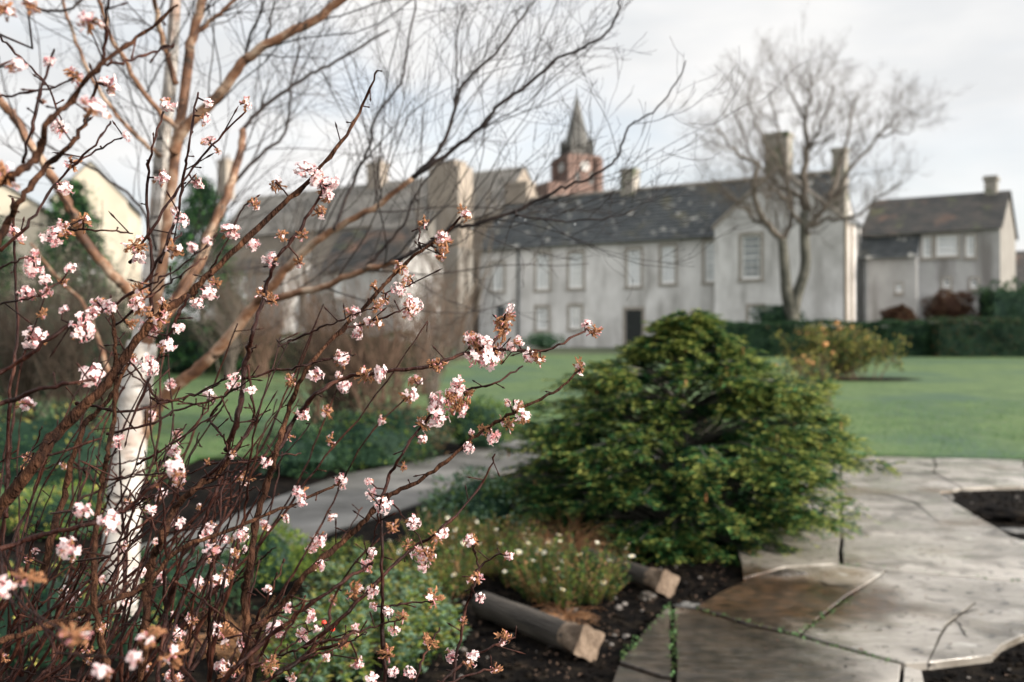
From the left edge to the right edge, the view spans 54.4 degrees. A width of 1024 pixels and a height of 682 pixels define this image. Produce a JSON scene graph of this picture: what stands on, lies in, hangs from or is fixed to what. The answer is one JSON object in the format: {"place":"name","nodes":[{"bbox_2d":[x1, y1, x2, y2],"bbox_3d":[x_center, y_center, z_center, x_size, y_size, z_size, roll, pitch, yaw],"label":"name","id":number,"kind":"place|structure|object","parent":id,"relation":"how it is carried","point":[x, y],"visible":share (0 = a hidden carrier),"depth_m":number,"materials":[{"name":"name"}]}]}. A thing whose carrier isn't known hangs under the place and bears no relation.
{"place":"outdoors","nodes":[
{"label":"outdoors","id":0,"kind":"place"},
{"bbox_2d":[56,440,840,584],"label":"path","id":1,"kind":"structure","parent":0,"point":[306,519],"depth_m":8.97,"materials":[{"name":"stone"}]},
{"bbox_2d":[0,354,1023,507],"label":"lawn","id":2,"kind":"structure","parent":0,"point":[965,379],"depth_m":20.59,"materials":[{"name":"green plant"}]},
{"bbox_2d":[0,212,34,308],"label":"evergreen tree","id":3,"kind":"object","parent":2,"relation":"on","point":[5,256],"visible":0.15,"depth_m":26.13,"materials":[{"name":"green plant"}]},
{"bbox_2d":[0,231,117,416],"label":"twiggy shrub","id":4,"kind":"object","parent":2,"relation":"on","point":[35,395],"visible":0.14,"depth_m":15.33,"materials":[{"name":"plant"}]},
{"bbox_2d":[0,228,128,421],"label":"twiggy shrub","id":5,"kind":"object","parent":2,"relation":"on","point":[25,381],"visible":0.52,"depth_m":13.83,"materials":[{"name":"brown plant"}]},
{"bbox_2d":[8,178,134,340],"bbox_3d":[-11.911,-1.662,26.939,3.768,5.588,3.613,0,0,0],"label":"evergreen tree","id":6,"kind":"object","parent":2,"relation":"on","point":[81,207],"visible":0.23,"depth_m":26.77,"materials":[{"name":"green plant"}]},
{"bbox_2d":[1,206,143,394],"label":"twiggy shrub","id":7,"kind":"object","parent":2,"relation":"on","point":[99,276],"visible":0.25,"depth_m":21.52,"materials":[{"name":"brown plant"}]},
{"bbox_2d":[0,272,176,396],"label":"dark shrub","id":8,"kind":"object","parent":2,"relation":"on","point":[165,365],"visible":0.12,"depth_m":20.97,"materials":[{"name":"green plant"}]},
{"bbox_2d":[0,237,181,434],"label":"twiggy shrub","id":9,"kind":"object","parent":2,"relation":"on","point":[73,370],"visible":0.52,"depth_m":13.22,"materials":[{"name":"brown plant"}]},
{"bbox_2d":[154,175,260,373],"bbox_3d":[-9.011,-1.870,28.970,3.604,5.906,3.751,0,0,0],"label":"evergreen tree","id":10,"kind":"object","parent":2,"relation":"on","point":[193,202],"visible":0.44,"depth_m":28.60,"materials":[{"name":"green plant"}]},
{"bbox_2d":[171,213,285,378],"bbox_3d":[-7.408,-1.240,25.902,2.965,4.638,3.854,0,0,0],"label":"twiggy shrub","id":11,"kind":"object","parent":2,"relation":"on","point":[229,363],"visible":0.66,"depth_m":26.21,"materials":[{"name":"brown plant"}]},
{"bbox_2d":[181,246,325,377],"bbox_3d":[-7.245,-0.824,27.271,4.350,3.783,3.720,0,0,0],"label":"twiggy shrub","id":12,"kind":"object","parent":2,"relation":"on","point":[265,352],"visible":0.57,"depth_m":27.05,"materials":[{"name":"plant"}]},
{"bbox_2d":[124,330,444,373],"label":"beech hedge","id":13,"kind":"object","parent":2,"relation":"on","point":[209,369],"visible":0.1,"depth_m":29.12,"materials":[{"name":"brown plant"}]},
{"bbox_2d":[260,199,338,340],"bbox_3d":[-6.649,-1.856,32.009,2.550,5.567,4.154,0,0,-23],"label":"slender bare tree","id":14,"kind":"object","parent":2,"relation":"on","point":[299,329],"visible":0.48,"depth_m":32.38,"materials":[{"name":"brown plant"}]},
{"bbox_2d":[242,293,357,424],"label":"twiggy shrub","id":15,"kind":"object","parent":2,"relation":"on","point":[316,401],"visible":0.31,"depth_m":15.22,"materials":[{"name":"brown plant"}]},
{"bbox_2d":[255,259,410,431],"bbox_3d":[-2.428,0.118,13.855,2.141,2.531,2.480,0,0,0],"label":"twiggy shrub","id":16,"kind":"object","parent":2,"relation":"on","point":[337,404],"visible":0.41,"depth_m":13.84,"materials":[{"name":"brown plant"}]},
{"bbox_2d":[274,247,452,423],"bbox_3d":[-1.919,0.083,13.141,2.280,2.638,2.395,0,0,0],"label":"twiggy shrub","id":17,"kind":"object","parent":2,"relation":"on","point":[374,386],"visible":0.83,"depth_m":13.01,"materials":[{"name":"brown plant"}]},
{"bbox_2d":[352,213,481,407],"bbox_3d":[-1.627,-0.469,17.786,2.185,3.506,2.527,0,0,0],"label":"twiggy shrub","id":18,"kind":"object","parent":2,"relation":"on","point":[434,384],"visible":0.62,"depth_m":17.75,"materials":[{"name":"brown plant"}]},
{"bbox_2d":[374,248,495,394],"bbox_3d":[-1.798,-0.529,21.535,2.988,3.463,2.910,0,0,0],"label":"twiggy shrub","id":19,"kind":"object","parent":2,"relation":"on","point":[423,390],"visible":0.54,"depth_m":21.21,"materials":[{"name":"brown plant"}]},
{"bbox_2d":[362,163,528,360],"bbox_3d":[-2.422,-3.139,37.322,6.122,7.867,5.860,0,0,37],"label":"slender bare tree","id":20,"kind":"object","parent":2,"relation":"on","point":[467,255],"visible":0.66,"depth_m":37.93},
{"bbox_2d":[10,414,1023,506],"bbox_3d":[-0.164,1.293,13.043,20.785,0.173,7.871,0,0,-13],"label":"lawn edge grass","id":21,"kind":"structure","parent":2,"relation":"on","point":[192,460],"depth_m":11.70,"materials":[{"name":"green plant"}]},
{"bbox_2d":[771,339,855,407],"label":"rose bush","id":22,"kind":"object","parent":2,"relation":"on","point":[811,370],"visible":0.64,"depth_m":18.18,"materials":[{"name":"green plant"}]},
{"bbox_2d":[667,1,973,326],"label":"bare tree","id":23,"kind":"object","parent":2,"relation":"on","point":[791,299],"visible":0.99,"depth_m":43.66,"materials":[{"name":"grey plant"}]},
{"bbox_2d":[716,318,935,356],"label":"clipped hedge","id":24,"kind":"object","parent":2,"relation":"on","point":[757,337],"visible":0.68,"depth_m":41.12,"materials":[{"name":"green plant"}]},
{"bbox_2d":[796,377,922,380],"bbox_3d":[8.989,1.000,26.351,3.538,0.047,1.900,0,0,0],"label":"rose bed","id":25,"kind":"object","parent":2,"relation":"on","point":[881,379],"visible":0.54,"depth_m":26.06,"materials":[{"name":"soil"}]},
{"bbox_2d":[767,318,912,379],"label":"rose bush","id":26,"kind":"object","parent":25,"relation":"on","point":[849,342],"visible":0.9,"depth_m":26.04,"materials":[{"name":"green plant"}]},
{"bbox_2d":[921,315,1023,356],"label":"clipped hedge","id":27,"kind":"object","parent":2,"relation":"on","point":[989,338],"visible":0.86,"depth_m":40.72,"materials":[{"name":"green plant"}]},
{"bbox_2d":[968,276,1023,322],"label":"tall green hedge","id":28,"kind":"object","parent":2,"relation":"on","point":[1002,301],"visible":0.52,"depth_m":42.91,"materials":[{"name":"green plant"}]},
{"bbox_2d":[0,442,1023,681],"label":"soil","id":29,"kind":"structure","parent":0,"point":[285,484],"depth_m":5.31,"materials":[{"name":"black soil"}]},
{"bbox_2d":[0,477,148,540],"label":"herb clump","id":30,"kind":"object","parent":29,"relation":"on","point":[52,504],"visible":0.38,"depth_m":7.08,"materials":[{"name":"green plant"}]},
{"bbox_2d":[0,552,176,667],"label":"herb clump","id":31,"kind":"object","parent":29,"relation":"on","point":[43,595],"visible":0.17,"depth_m":4.32,"materials":[{"name":"green plant"}]},
{"bbox_2d":[0,397,188,488],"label":"dark shrub","id":32,"kind":"object","parent":29,"relation":"on","point":[29,432],"visible":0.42,"depth_m":9.27,"materials":[{"name":"green plant"}]},
{"bbox_2d":[73,536,265,619],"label":"herb clump","id":33,"kind":"object","parent":29,"relation":"on","point":[182,579],"visible":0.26,"depth_m":5.08,"materials":[{"name":"green plant"}]},
{"bbox_2d":[173,596,317,663],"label":"dry grass clump","id":34,"kind":"object","parent":29,"relation":"on","point":[228,651],"visible":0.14,"depth_m":4.37,"materials":[{"name":"plant"}]},
{"bbox_2d":[225,517,314,592],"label":"yellow green shrub","id":35,"kind":"object","parent":29,"relation":"on","point":[271,562],"visible":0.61,"depth_m":5.50,"materials":[{"name":"green plant"}]},
{"bbox_2d":[241,422,355,478],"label":"dark shrub","id":36,"kind":"object","parent":29,"relation":"on","point":[291,466],"visible":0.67,"depth_m":10.16,"materials":[{"name":"green plant"}]},
{"bbox_2d":[0,0,602,681],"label":"blossom shrub","id":37,"kind":"object","parent":29,"relation":"on","point":[148,570],"visible":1,"depth_m":1.50,"materials":[{"name":"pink plant"}]},
{"bbox_2d":[294,620,334,681],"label":"berry plant","id":38,"kind":"object","parent":29,"relation":"on","point":[323,621],"visible":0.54,"depth_m":2.74,"materials":[{"name":"plant"}]},
{"bbox_2d":[234,605,395,680],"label":"dry grass clump","id":39,"kind":"object","parent":29,"relation":"on","point":[279,648],"visible":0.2,"depth_m":4.19,"materials":[{"name":"green plant"}]},
{"bbox_2d":[288,536,434,578],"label":"spurge plant","id":40,"kind":"object","parent":29,"relation":"on","point":[318,553],"visible":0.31,"depth_m":6.13,"materials":[{"name":"green plant"}]},
{"bbox_2d":[260,546,470,681],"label":"spurge plant","id":41,"kind":"object","parent":29,"relation":"on","point":[404,641],"visible":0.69,"depth_m":4.44,"materials":[{"name":"green plant"}]},
{"bbox_2d":[293,409,439,470],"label":"dark shrub","id":42,"kind":"object","parent":29,"relation":"on","point":[382,445],"visible":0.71,"depth_m":10.93,"materials":[{"name":"green plant"}]},
{"bbox_2d":[344,399,456,460],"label":"dark shrub","id":43,"kind":"object","parent":29,"relation":"on","point":[419,433],"visible":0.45,"depth_m":11.93,"materials":[{"name":"green plant"}]},
{"bbox_2d":[0,0,808,648],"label":"birch tree","id":44,"kind":"object","parent":29,"relation":"on","point":[166,150],"visible":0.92,"depth_m":4.24,"materials":[{"name":"white plant"}]},
{"bbox_2d":[408,536,503,579],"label":"dry grass clump","id":45,"kind":"object","parent":29,"relation":"on","point":[468,564],"visible":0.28,"depth_m":5.83,"materials":[{"name":"green plant"}]},
{"bbox_2d":[384,503,552,599],"bbox_3d":[-0.244,1.246,6.022,0.995,0.311,1.648,0,0,0],"label":"daisy plant","id":46,"kind":"object","parent":29,"relation":"on","point":[462,530],"visible":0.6,"depth_m":6.03,"materials":[{"name":"green plant"}]},
{"bbox_2d":[418,462,531,537],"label":"blue green shrub","id":47,"kind":"object","parent":29,"relation":"on","point":[485,501],"visible":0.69,"depth_m":6.93,"materials":[{"name":"green plant"}]},
{"bbox_2d":[432,394,520,448],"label":"green shrub","id":48,"kind":"object","parent":29,"relation":"on","point":[476,415],"visible":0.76,"depth_m":12.53,"materials":[{"name":"green plant"}]},
{"bbox_2d":[501,526,561,548],"bbox_3d":[0.116,1.325,6.560,0.173,0.171,0.601,0,0,-27],"label":"edging log","id":49,"kind":"object","parent":29,"relation":"on","point":[550,540],"visible":0.12,"depth_m":6.63,"materials":[{"name":"brown wood"}]},
{"bbox_2d":[471,591,604,661],"bbox_3d":[0.092,1.320,4.684,0.178,0.178,0.845,0,0,-36],"label":"edging log","id":50,"kind":"object","parent":29,"relation":"on","point":[584,641],"visible":0.98,"depth_m":4.54,"materials":[{"name":"brown wood"}]},
{"bbox_2d":[490,528,634,608],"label":"daisy plant","id":51,"kind":"object","parent":29,"relation":"on","point":[535,579],"visible":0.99,"depth_m":5.37,"materials":[{"name":"green plant"}]},
{"bbox_2d":[500,507,629,567],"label":"dry grass clump","id":52,"kind":"object","parent":29,"relation":"on","point":[579,543],"visible":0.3,"depth_m":6.29,"materials":[{"name":"plant"}]},
{"bbox_2d":[531,595,605,626],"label":"dry grass clump","id":53,"kind":"object","parent":29,"relation":"on","point":[568,614],"visible":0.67,"depth_m":5.03,"materials":[{"name":"brown plant"}]},
{"bbox_2d":[614,604,622,609],"bbox_3d":[0.557,1.392,5.199,0.045,0.032,0.034,0,0,0],"label":"stone","id":54,"kind":"object","parent":29,"relation":"on","point":[618,607],"visible":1,"depth_m":5.19,"materials":[{"name":"grey stone"}]},
{"bbox_2d":[622,634,629,638],"bbox_3d":[0.541,1.392,4.691,0.044,0.025,0.028,0,0,0],"label":"stone","id":55,"kind":"object","parent":29,"relation":"on","point":[624,636],"visible":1,"depth_m":4.68,"materials":[{"name":"grey stone"}]},
{"bbox_2d":[578,547,679,597],"bbox_3d":[0.651,1.325,5.784,0.166,0.167,0.817,0,0,-29],"label":"edging log","id":56,"kind":"object","parent":29,"relation":"on","point":[664,582],"visible":0.69,"depth_m":5.51,"materials":[{"name":"brown wood"}]},
{"bbox_2d":[638,591,656,600],"bbox_3d":[0.732,1.383,5.382,0.103,0.061,0.076,0,0,0],"label":"stone","id":57,"kind":"object","parent":29,"relation":"on","point":[646,595],"visible":0.93,"depth_m":5.36,"materials":[{"name":"grey stone"}]},
{"bbox_2d":[673,601,700,609],"bbox_3d":[0.917,1.385,5.198,0.158,0.051,0.070,0,0,0],"label":"stone","id":58,"kind":"object","parent":29,"relation":"on","point":[686,604],"visible":0.62,"depth_m":5.18,"materials":[{"name":"grey stone"}]},
{"bbox_2d":[484,308,905,565],"bbox_3d":[1.193,0.646,7.158,2.876,1.778,2.946,0,0,34],"label":"spreading conifer","id":59,"kind":"object","parent":29,"relation":"on","point":[675,497],"visible":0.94,"depth_m":6.58,"materials":[{"name":"green plant"}]},
{"bbox_2d":[429,470,1023,681],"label":"leaf litter","id":60,"kind":"object","parent":29,"relation":"on","point":[845,666],"visible":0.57,"depth_m":4.79,"materials":[{"name":"plant"}]},
{"bbox_2d":[765,569,807,575],"bbox_3d":[1.601,1.377,5.827,0.292,0.082,0.106,0,0,0],"label":"stone","id":61,"kind":"object","parent":29,"relation":"on","point":[787,572],"visible":0.49,"depth_m":5.81,"materials":[{"name":"grey stone"}]},
{"bbox_2d":[941,493,953,499],"bbox_3d":[3.843,1.378,8.801,0.126,0.067,0.098,0,0,23],"label":"stone","id":62,"kind":"object","parent":29,"relation":"on","point":[948,495],"visible":0.68,"depth_m":8.77,"materials":[{"name":"grey stone"}]},
{"bbox_2d":[972,506,1023,521],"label":"stone","id":63,"kind":"object","parent":29,"relation":"on","point":[996,513],"visible":0.92,"depth_m":7.71,"materials":[{"name":"stone"}]},
{"bbox_2d":[998,527,1023,534],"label":"stone","id":64,"kind":"object","parent":29,"relation":"on","point":[1015,530],"visible":0.77,"depth_m":7.21,"materials":[{"name":"grey stone"}]},
{"bbox_2d":[0,0,1023,319],"label":"sky","id":65,"kind":"structure","parent":0,"point":[980,43],"materials":[{"name":"white"}]},
{"bbox_2d":[415,347,693,441],"bbox_3d":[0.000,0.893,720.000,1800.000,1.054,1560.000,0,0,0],"label":"ground","id":66,"kind":"structure","parent":0,"point":[577,350],"depth_m":48.91,"materials":[{"name":"green plant"}]},
{"bbox_2d":[0,185,52,307],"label":"cream gabled house","id":67,"kind":"structure","parent":66,"relation":"on","point":[27,208],"depth_m":46.22,"materials":[{"name":"paint"}]},
{"bbox_2d":[47,160,142,330],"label":"cream side house","id":68,"kind":"structure","parent":66,"relation":"on","point":[114,201],"depth_m":43.22,"materials":[{"name":"paint"}]},
{"bbox_2d":[75,255,105,289],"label":"window","id":69,"kind":"structure","parent":68,"relation":"in","point":[103,255],"depth_m":43.05,"materials":[{"name":"white paint"}]},
{"bbox_2d":[162,314,215,340],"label":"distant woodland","id":70,"kind":"object","parent":66,"relation":"on","point":[188,327],"depth_m":177.65,"materials":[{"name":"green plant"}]},
{"bbox_2d":[226,255,319,340],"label":"garden shed","id":71,"kind":"structure","parent":66,"relation":"on","point":[296,323],"depth_m":58.26,"materials":[{"name":"stone"}]},
{"bbox_2d":[229,273,247,300],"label":"window","id":72,"kind":"structure","parent":71,"relation":"in","point":[246,275],"depth_m":59.00,"materials":[{"name":"grey glass"}]},
{"bbox_2d":[216,154,538,344],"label":"slate roofed house","id":73,"kind":"structure","parent":66,"relation":"on","point":[274,202],"depth_m":71.35,"materials":[{"name":"white paint"}]},
{"bbox_2d":[265,249,276,256],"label":"window","id":74,"kind":"structure","parent":73,"relation":"in","point":[269,251],"depth_m":73.20,"materials":[{"name":"white paint"}]},
{"bbox_2d":[316,225,443,346],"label":"slate outhouse","id":75,"kind":"structure","parent":66,"relation":"on","point":[344,237],"depth_m":56.95,"materials":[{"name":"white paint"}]},
{"bbox_2d":[332,273,344,300],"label":"window","id":76,"kind":"structure","parent":75,"relation":"in","point":[337,287],"depth_m":57.51,"materials":[{"name":"grey glass"}]},
{"bbox_2d":[372,159,472,346],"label":"harled side wing","id":77,"kind":"structure","parent":66,"relation":"on","point":[440,179],"depth_m":58.39,"materials":[{"name":"beige paint"}]},
{"bbox_2d":[521,332,565,348],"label":"shrub","id":78,"kind":"object","parent":66,"relation":"on","point":[546,341],"visible":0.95,"depth_m":52.31,"materials":[{"name":"green plant"}]},
{"bbox_2d":[535,90,602,196],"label":"church","id":79,"kind":"structure","parent":66,"relation":"on","point":[565,158],"depth_m":168.04,"materials":[{"name":"red stone"}]},
{"bbox_2d":[476,131,864,347],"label":"long grey house","id":80,"kind":"structure","parent":66,"relation":"on","point":[734,276],"depth_m":54.83,"materials":[{"name":"paint"}]},
{"bbox_2d":[489,260,505,293],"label":"window","id":81,"kind":"structure","parent":80,"relation":"in","point":[501,270],"depth_m":59.96,"materials":[{"name":"grey glass"}]},
{"bbox_2d":[497,306,504,334],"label":"dark window","id":82,"kind":"structure","parent":80,"relation":"in","point":[499,311],"depth_m":59.86,"materials":[{"name":"grey glass"}]},
{"bbox_2d":[533,305,550,331],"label":"window","id":83,"kind":"structure","parent":80,"relation":"in","point":[545,326],"depth_m":58.26,"materials":[{"name":"grey glass"}]},
{"bbox_2d":[533,250,551,291],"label":"window","id":84,"kind":"structure","parent":80,"relation":"in","point":[544,279],"depth_m":58.24,"materials":[{"name":"grey glass"}]},
{"bbox_2d":[566,303,583,330],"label":"window","id":85,"kind":"structure","parent":80,"relation":"in","point":[576,309],"depth_m":57.05,"materials":[{"name":"white glass"}]},
{"bbox_2d":[566,249,585,290],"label":"window","id":86,"kind":"structure","parent":80,"relation":"in","point":[577,272],"depth_m":57.08,"materials":[{"name":"white glass"}]},
{"bbox_2d":[624,246,643,288],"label":"window","id":87,"kind":"structure","parent":80,"relation":"in","point":[635,270],"depth_m":55.05,"materials":[{"name":"white glass"}]},
{"bbox_2d":[626,310,641,344],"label":"door","id":88,"kind":"structure","parent":80,"relation":"in","point":[633,318],"depth_m":55.06,"materials":[{"name":"metal"}]},
{"bbox_2d":[657,242,677,285],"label":"window","id":89,"kind":"structure","parent":80,"relation":"in","point":[669,276],"depth_m":53.96,"materials":[{"name":"white glass"}]},
{"bbox_2d":[701,239,714,284],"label":"window","id":90,"kind":"structure","parent":80,"relation":"in","point":[708,254],"depth_m":52.68,"materials":[{"name":"white glass"}]},
{"bbox_2d":[737,231,763,281],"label":"window","id":91,"kind":"structure","parent":80,"relation":"in","point":[750,246],"depth_m":49.37,"materials":[{"name":"white glass"}]},
{"bbox_2d":[746,303,765,322],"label":"window","id":92,"kind":"structure","parent":80,"relation":"in","point":[748,306],"depth_m":49.34,"materials":[{"name":"white paint"}]},
{"bbox_2d":[746,304,809,322],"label":"dark wall shrub","id":93,"kind":"object","parent":66,"relation":"on","point":[776,313],"visible":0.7,"depth_m":44.21,"materials":[{"name":"green plant"}]},
{"bbox_2d":[878,303,919,326],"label":"russet shrub","id":94,"kind":"object","parent":66,"relation":"on","point":[902,312],"visible":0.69,"depth_m":43.21,"materials":[{"name":"brown plant"}]},
{"bbox_2d":[859,175,1018,326],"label":"annexe building","id":95,"kind":"structure","parent":66,"relation":"on","point":[914,251],"depth_m":47.95,"materials":[{"name":"paint"}]},
{"bbox_2d":[894,282,903,295],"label":"window","id":96,"kind":"structure","parent":95,"relation":"in","point":[899,286],"depth_m":47.90,"materials":[{"name":"grey glass"}]},
{"bbox_2d":[920,235,933,260],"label":"window","id":97,"kind":"structure","parent":95,"relation":"in","point":[927,242],"depth_m":47.88,"materials":[{"name":"grey glass"}]},
{"bbox_2d":[940,277,952,290],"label":"window","id":98,"kind":"structure","parent":95,"relation":"in","point":[946,282],"depth_m":47.38,"materials":[{"name":"grey glass"}]},
{"bbox_2d":[933,233,960,259],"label":"window","id":99,"kind":"structure","parent":95,"relation":"in","point":[946,245],"depth_m":47.40,"materials":[{"name":"white glass"}]},
{"bbox_2d":[963,233,977,259],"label":"window","id":100,"kind":"structure","parent":95,"relation":"in","point":[970,240],"depth_m":46.84,"materials":[{"name":"white glass"}]},
{"bbox_2d":[968,277,979,290],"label":"window","id":101,"kind":"structure","parent":95,"relation":"in","point":[972,281],"depth_m":46.73,"materials":[{"name":"white glass"}]},
{"bbox_2d":[920,288,981,322],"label":"russet shrub","id":102,"kind":"object","parent":66,"relation":"on","point":[950,305],"visible":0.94,"depth_m":44.09,"materials":[{"name":"brown plant"}]},
{"bbox_2d":[1016,251,1023,290],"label":"red brick house","id":103,"kind":"structure","parent":66,"relation":"on","point":[1020,266],"depth_m":65.74,"materials":[{"name":"brick"}]},
{"bbox_2d":[613,456,1023,681],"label":"paving","id":104,"kind":"structure","parent":0,"point":[710,647],"depth_m":5.26,"materials":[{"name":"stone"}]},
{"bbox_2d":[619,563,1018,676],"bbox_3d":[1.543,1.360,5.056,1.287,0.023,2.696,0,0,40],"label":"joint moss","id":105,"kind":"object","parent":104,"relation":"on","point":[697,608],"visible":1,"depth_m":4.68,"materials":[{"name":"green plant"}]}
]}

